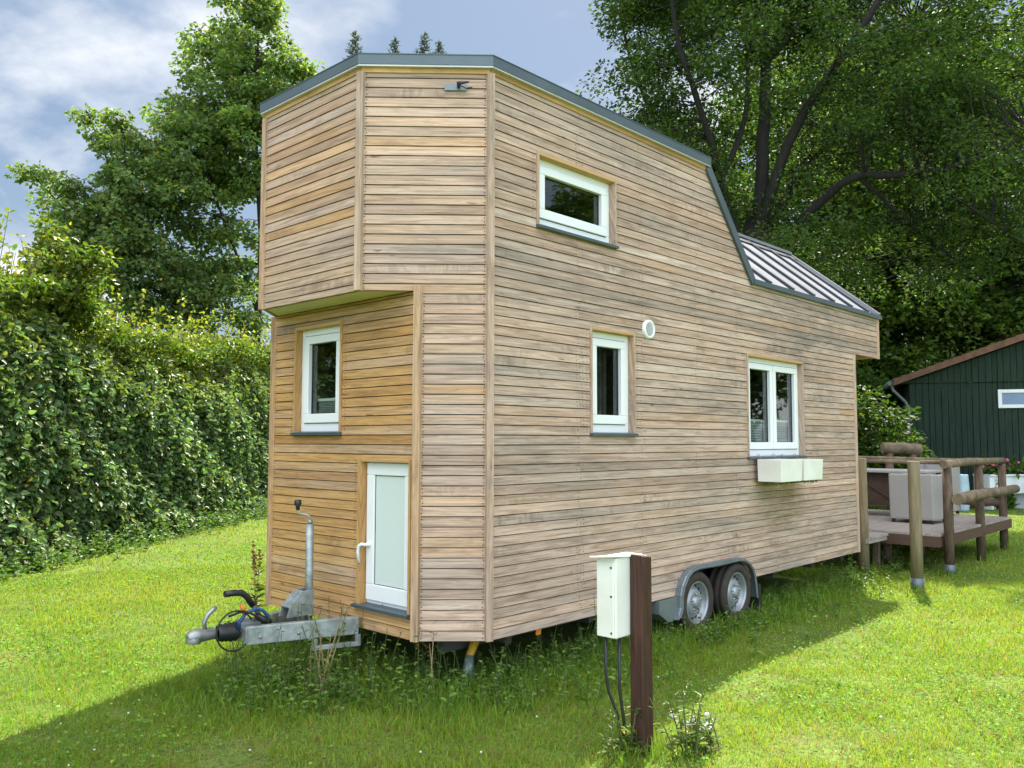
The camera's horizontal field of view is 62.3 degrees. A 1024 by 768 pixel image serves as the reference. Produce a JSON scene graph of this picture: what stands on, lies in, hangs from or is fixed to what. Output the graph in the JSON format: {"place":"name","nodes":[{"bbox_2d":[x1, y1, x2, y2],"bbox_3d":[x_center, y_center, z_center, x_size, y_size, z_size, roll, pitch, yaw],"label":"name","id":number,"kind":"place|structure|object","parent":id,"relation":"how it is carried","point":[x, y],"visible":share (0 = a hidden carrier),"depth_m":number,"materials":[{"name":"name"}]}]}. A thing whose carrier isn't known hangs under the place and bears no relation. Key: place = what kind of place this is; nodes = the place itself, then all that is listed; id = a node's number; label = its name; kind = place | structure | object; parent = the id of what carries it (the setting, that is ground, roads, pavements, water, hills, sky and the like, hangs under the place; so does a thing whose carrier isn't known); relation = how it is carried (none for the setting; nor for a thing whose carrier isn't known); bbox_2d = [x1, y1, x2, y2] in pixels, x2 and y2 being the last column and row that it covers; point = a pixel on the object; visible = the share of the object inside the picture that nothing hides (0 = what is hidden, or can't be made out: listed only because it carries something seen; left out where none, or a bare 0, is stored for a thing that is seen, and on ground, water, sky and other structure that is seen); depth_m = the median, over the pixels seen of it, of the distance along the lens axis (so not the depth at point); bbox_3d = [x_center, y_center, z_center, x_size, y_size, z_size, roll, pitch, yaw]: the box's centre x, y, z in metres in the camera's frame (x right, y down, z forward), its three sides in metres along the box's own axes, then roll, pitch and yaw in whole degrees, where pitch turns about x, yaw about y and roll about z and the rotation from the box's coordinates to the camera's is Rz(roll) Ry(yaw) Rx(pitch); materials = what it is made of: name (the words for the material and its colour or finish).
{"place":"outdoors","nodes":[
{"label":"outdoors","id":0,"kind":"place"},
{"bbox_2d":[0,460,1023,767],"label":"ground","id":1,"kind":"structure","parent":0,"point":[520,640],"depth_m":5.74,"materials":[{"name":"green plant"}]},
{"bbox_2d":[3,217,123,541],"bbox_3d":[-6.792,0.008,12.530,1.581,4.976,1.480,-3,-5,43],"label":"sapling","id":2,"kind":"object","parent":1,"relation":"on","point":[78,272],"visible":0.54,"depth_m":12.51,"materials":[{"name":"green plant"}]},
{"bbox_2d":[4,102,270,421],"bbox_3d":[-10.859,-2.402,25.044,7.301,11.647,4.458,1,-4,-14],"label":"maple tree","id":3,"kind":"object","parent":1,"relation":"on","point":[124,207],"visible":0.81,"depth_m":24.31,"materials":[{"name":"green plant"}]},
{"bbox_2d":[0,207,275,573],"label":"hedge","id":4,"kind":"object","parent":1,"relation":"on","point":[191,418],"visible":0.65,"depth_m":13.39,"materials":[{"name":"green plant"}]},
{"bbox_2d":[129,0,325,344],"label":"maple tree","id":5,"kind":"object","parent":1,"relation":"on","point":[206,127],"visible":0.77,"depth_m":26.21,"materials":[{"name":"green plant"}]},
{"bbox_2d":[250,541,268,607],"bbox_3d":[-2.360,1.824,7.839,0.230,0.744,0.214,-3,-5,43],"label":"dock plant","id":6,"kind":"object","parent":1,"relation":"on","point":[261,587],"visible":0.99,"depth_m":7.83,"materials":[{"name":"green plant"}]},
{"bbox_2d":[305,606,349,700],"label":"dead grass stalks","id":7,"kind":"object","parent":1,"relation":"on","point":[321,675],"visible":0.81,"depth_m":5.44,"materials":[{"name":"beige plant"}]},
{"bbox_2d":[343,30,363,59],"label":"conifer","id":8,"kind":"object","parent":1,"relation":"on","point":[355,40],"visible":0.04,"depth_m":45.28,"materials":[{"name":"green plant"}]},
{"bbox_2d":[386,36,400,52],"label":"conifer","id":9,"kind":"object","parent":1,"relation":"on","point":[395,45],"visible":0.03,"depth_m":47.42,"materials":[{"name":"green plant"}]},
{"bbox_2d":[409,641,431,671],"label":"yellow weed","id":10,"kind":"object","parent":1,"relation":"on","point":[425,645],"visible":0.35,"depth_m":5.91,"materials":[{"name":"green plant"}]},
{"bbox_2d":[413,31,434,53],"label":"conifer","id":11,"kind":"object","parent":1,"relation":"on","point":[424,48],"visible":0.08,"depth_m":47.41,"materials":[{"name":"green plant"}]},
{"bbox_2d":[427,620,437,691],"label":"dry stalk plant","id":12,"kind":"object","parent":1,"relation":"on","point":[431,659],"visible":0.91,"depth_m":5.39,"materials":[{"name":"brown plant"}]},
{"bbox_2d":[434,40,445,53],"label":"conifer","id":13,"kind":"object","parent":1,"relation":"on","point":[440,49],"visible":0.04,"depth_m":49.43,"materials":[{"name":"green plant"}]},
{"bbox_2d":[0,484,932,726],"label":"undergrowth","id":14,"kind":"object","parent":1,"relation":"on","point":[41,564],"visible":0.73,"depth_m":5.76,"materials":[{"name":"green plant"}]},
{"bbox_2d":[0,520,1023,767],"bbox_3d":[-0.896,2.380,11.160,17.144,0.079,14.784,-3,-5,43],"label":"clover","id":15,"kind":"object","parent":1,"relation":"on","point":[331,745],"depth_m":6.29,"materials":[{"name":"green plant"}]},
{"bbox_2d":[185,53,881,687],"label":"tiny house","id":16,"kind":"structure","parent":1,"relation":"on","point":[537,341],"depth_m":6.16,"materials":[{"name":"brown wood"}]},
{"bbox_2d":[290,321,346,434],"bbox_3d":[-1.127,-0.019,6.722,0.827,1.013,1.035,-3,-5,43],"label":"window","id":17,"kind":"structure","parent":16,"relation":"in","point":[318,349],"depth_m":6.54,"materials":[{"name":"white plastic"}]},
{"bbox_2d":[351,459,411,618],"bbox_3d":[-0.853,1.027,5.772,0.603,1.027,0.150,-3,-5,43],"label":"door","id":18,"kind":"structure","parent":16,"relation":"in","point":[383,538],"depth_m":5.80,"materials":[{"name":"white plastic"}]},
{"bbox_2d":[535,151,618,248],"bbox_3d":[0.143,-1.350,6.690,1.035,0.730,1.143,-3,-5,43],"label":"window","id":19,"kind":"structure","parent":16,"relation":"in","point":[572,200],"depth_m":6.56,"materials":[{"name":"white plastic"}]},
{"bbox_2d":[586,326,638,435],"bbox_3d":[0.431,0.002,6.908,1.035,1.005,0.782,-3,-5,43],"label":"window","id":20,"kind":"structure","parent":16,"relation":"in","point":[612,366],"depth_m":6.74,"materials":[{"name":"white plastic"}]},
{"bbox_2d":[743,353,806,458],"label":"window","id":21,"kind":"structure","parent":16,"relation":"in","point":[775,416],"depth_m":8.87,"materials":[{"name":"white plastic"}]},
{"bbox_2d":[757,454,801,484],"bbox_3d":[2.586,0.824,8.214,0.287,0.294,0.450,-3,-5,43],"label":"planter box","id":22,"kind":"object","parent":16,"relation":"attached to","point":[780,471],"visible":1,"depth_m":8.07,"materials":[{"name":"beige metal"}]},
{"bbox_2d":[780,454,822,482],"bbox_3d":[2.922,0.852,8.569,0.287,0.288,0.430,-3,-5,43],"label":"planter box","id":23,"kind":"object","parent":16,"relation":"attached to","point":[812,470],"visible":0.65,"depth_m":8.45,"materials":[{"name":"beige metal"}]},
{"bbox_2d":[597,703,644,760],"bbox_3d":[0.554,1.849,4.498,0.276,0.262,0.192,2,-4,-25],"label":"weed plant","id":24,"kind":"object","parent":1,"relation":"on","point":[623,736],"visible":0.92,"depth_m":4.50,"materials":[{"name":"green plant"}]},
{"bbox_2d":[590,552,653,756],"bbox_3d":[0.613,1.476,4.584,0.228,1.114,0.330,-3,-5,43],"label":"electric post","id":25,"kind":"object","parent":1,"relation":"on","point":[624,597],"visible":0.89,"depth_m":4.55,"materials":[{"name":"beige metal"}]},
{"bbox_2d":[649,679,708,761],"bbox_3d":[0.920,1.763,4.452,0.278,0.430,0.395,-3,-5,43],"label":"weed plant","id":26,"kind":"object","parent":1,"relation":"on","point":[695,739],"visible":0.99,"depth_m":4.45,"materials":[{"name":"green plant"}]},
{"bbox_2d":[669,711,713,741],"bbox_3d":[1.014,1.925,4.749,0.246,0.149,0.179,0,-4,-2],"label":"white flower plant","id":27,"kind":"object","parent":1,"relation":"on","point":[705,714],"visible":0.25,"depth_m":4.76,"materials":[{"name":"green plant"}]},
{"bbox_2d":[687,700,722,754],"bbox_3d":[1.049,1.862,4.596,0.194,0.252,0.252,-3,-5,43],"label":"weed plant","id":28,"kind":"object","parent":1,"relation":"on","point":[709,739],"visible":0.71,"depth_m":4.55,"materials":[{"name":"green plant"}]},
{"bbox_2d":[649,90,829,258],"bbox_3d":[6.295,-3.014,29.982,9.591,13.630,8.082,-1,-4,19],"label":"deciduous tree","id":29,"kind":"object","parent":1,"relation":"on","point":[801,195],"visible":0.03,"depth_m":28.87,"materials":[{"name":"green plant"}]},
{"bbox_2d":[575,0,1023,310],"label":"oak tree","id":30,"kind":"object","parent":1,"relation":"on","point":[930,109],"visible":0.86,"depth_m":18.65,"materials":[{"name":"green plant"}]},
{"bbox_2d":[706,0,985,373],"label":"deciduous tree","id":31,"kind":"object","parent":1,"relation":"on","point":[904,328],"visible":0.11,"depth_m":32.97,"materials":[{"name":"green plant"}]},
{"bbox_2d":[858,458,869,573],"bbox_3d":[4.410,1.692,10.649,0.141,1.510,0.138,-3,-5,43],"label":"timber post","id":32,"kind":"object","parent":1,"relation":"on","point":[863,509],"visible":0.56,"depth_m":10.60,"materials":[{"name":"brown wood"}]},
{"bbox_2d":[866,532,887,568],"bbox_3d":[4.069,2.186,11.306,1.650,0.509,0.626,-3,-5,43],"label":"doorstep","id":33,"kind":"object","parent":1,"relation":"on","point":[875,538],"visible":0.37,"depth_m":10.94,"materials":[{"name":"grey wood"}]},
{"bbox_2d":[741,16,1023,395],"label":"deciduous tree","id":34,"kind":"object","parent":1,"relation":"on","point":[903,312],"visible":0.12,"depth_m":30.73,"materials":[{"name":"green plant"}]},
{"bbox_2d":[856,365,916,463],"bbox_3d":[10.327,1.358,25.983,4.045,4.377,4.026,-3,-5,43],"label":"shrub","id":35,"kind":"object","parent":1,"relation":"on","point":[863,379],"visible":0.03,"depth_m":25.14,"materials":[{"name":"green plant"}]},
{"bbox_2d":[856,339,930,395],"bbox_3d":[13.626,1.085,31.013,4.057,5.588,3.973,-3,-5,43],"label":"shrub","id":36,"kind":"object","parent":1,"relation":"on","point":[867,363],"visible":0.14,"depth_m":30.54,"materials":[{"name":"green plant"}]},
{"bbox_2d":[856,385,936,508],"bbox_3d":[8.390,1.658,20.902,3.812,3.230,4.112,-3,-5,43],"label":"shrub","id":37,"kind":"object","parent":1,"relation":"on","point":[888,427],"visible":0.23,"depth_m":19.97,"materials":[{"name":"green plant"}]},
{"bbox_2d":[880,442,922,509],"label":"log beam","id":38,"kind":"structure","parent":1,"relation":"on","point":[890,449],"depth_m":14.92,"materials":[{"name":"brown wood"}]},
{"bbox_2d":[907,461,924,591],"bbox_3d":[4.543,1.606,9.524,0.143,1.470,0.139,-3,-5,43],"label":"timber post","id":39,"kind":"object","parent":1,"relation":"on","point":[915,531],"visible":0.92,"depth_m":9.48,"materials":[{"name":"brown wood"}]},
{"bbox_2d":[817,1,1023,392],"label":"deciduous tree","id":40,"kind":"object","parent":1,"relation":"on","point":[1002,285],"visible":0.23,"depth_m":31.08,"materials":[{"name":"green plant"}]},
{"bbox_2d":[858,456,1019,576],"bbox_3d":[5.289,1.846,13.235,4.260,1.550,3.861,-3,-5,43],"label":"log railing","id":41,"kind":"object","parent":1,"relation":"on","point":[979,496],"visible":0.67,"depth_m":11.75,"materials":[{"name":"brown wood"}]},
{"bbox_2d":[868,509,1011,565],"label":"wooden deck","id":42,"kind":"structure","parent":1,"relation":"on","point":[966,527],"depth_m":11.60,"materials":[{"name":"brown wood"}]},
{"bbox_2d":[867,468,941,505],"bbox_3d":[5.991,1.712,13.375,1.300,0.720,0.800,-3,-5,43],"label":"garden table","id":43,"kind":"object","parent":42,"relation":"on","point":[878,487],"visible":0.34,"depth_m":13.22,"materials":[{"name":"grey wood"}]},
{"bbox_2d":[888,473,942,524],"bbox_3d":[5.892,1.648,12.281,0.600,0.700,0.649,-3,-5,43],"label":"wicker armchair","id":44,"kind":"object","parent":42,"relation":"on","point":[931,498],"visible":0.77,"depth_m":12.09,"materials":[{"name":"grey plastic"}]},
{"bbox_2d":[920,464,960,513],"bbox_3d":[6.842,1.665,13.696,0.600,0.860,0.629,-3,-5,43],"label":"wicker armchair","id":45,"kind":"object","parent":42,"relation":"on","point":[956,481],"visible":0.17,"depth_m":13.63,"materials":[{"name":"grey wicker"}]},
{"bbox_2d":[882,333,1023,495],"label":"garden shed","id":46,"kind":"structure","parent":1,"relation":"on","point":[973,421],"depth_m":22.52,"materials":[{"name":"green wood"}]},
{"bbox_2d":[997,389,1023,407],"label":"window","id":47,"kind":"structure","parent":46,"relation":"in","point":[1007,398],"depth_m":22.22,"materials":[{"name":"white plastic"}]},
{"bbox_2d":[960,474,969,510],"bbox_3d":[10.909,2.628,20.489,0.310,0.880,0.310,-3,-5,43],"label":"water barrel","id":48,"kind":"object","parent":1,"relation":"on","point":[964,483],"visible":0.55,"depth_m":20.37,"materials":[{"name":"plastic"}]},
{"bbox_2d":[924,25,1023,354],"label":"deciduous tree","id":49,"kind":"object","parent":1,"relation":"on","point":[1004,174],"depth_m":35.53,"materials":[{"name":"green plant"}]},
{"bbox_2d":[972,474,1023,509],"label":"flower trough","id":50,"kind":"object","parent":1,"relation":"on","point":[990,480],"visible":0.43,"depth_m":20.88,"materials":[{"name":"white plastic"}]},
{"bbox_2d":[983,453,1023,479],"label":"flowering plants","id":51,"kind":"object","parent":50,"relation":"in","point":[1016,467],"visible":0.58,"depth_m":21.00,"materials":[{"name":"green plant"}]},
{"bbox_2d":[1007,494,1018,509],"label":"bedding plant","id":52,"kind":"object","parent":1,"relation":"on","point":[1011,501],"visible":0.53,"depth_m":20.83,"materials":[{"name":"green plant"}]},
{"bbox_2d":[0,0,1023,431],"label":"sky","id":53,"kind":"structure","parent":0,"point":[56,55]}
]}

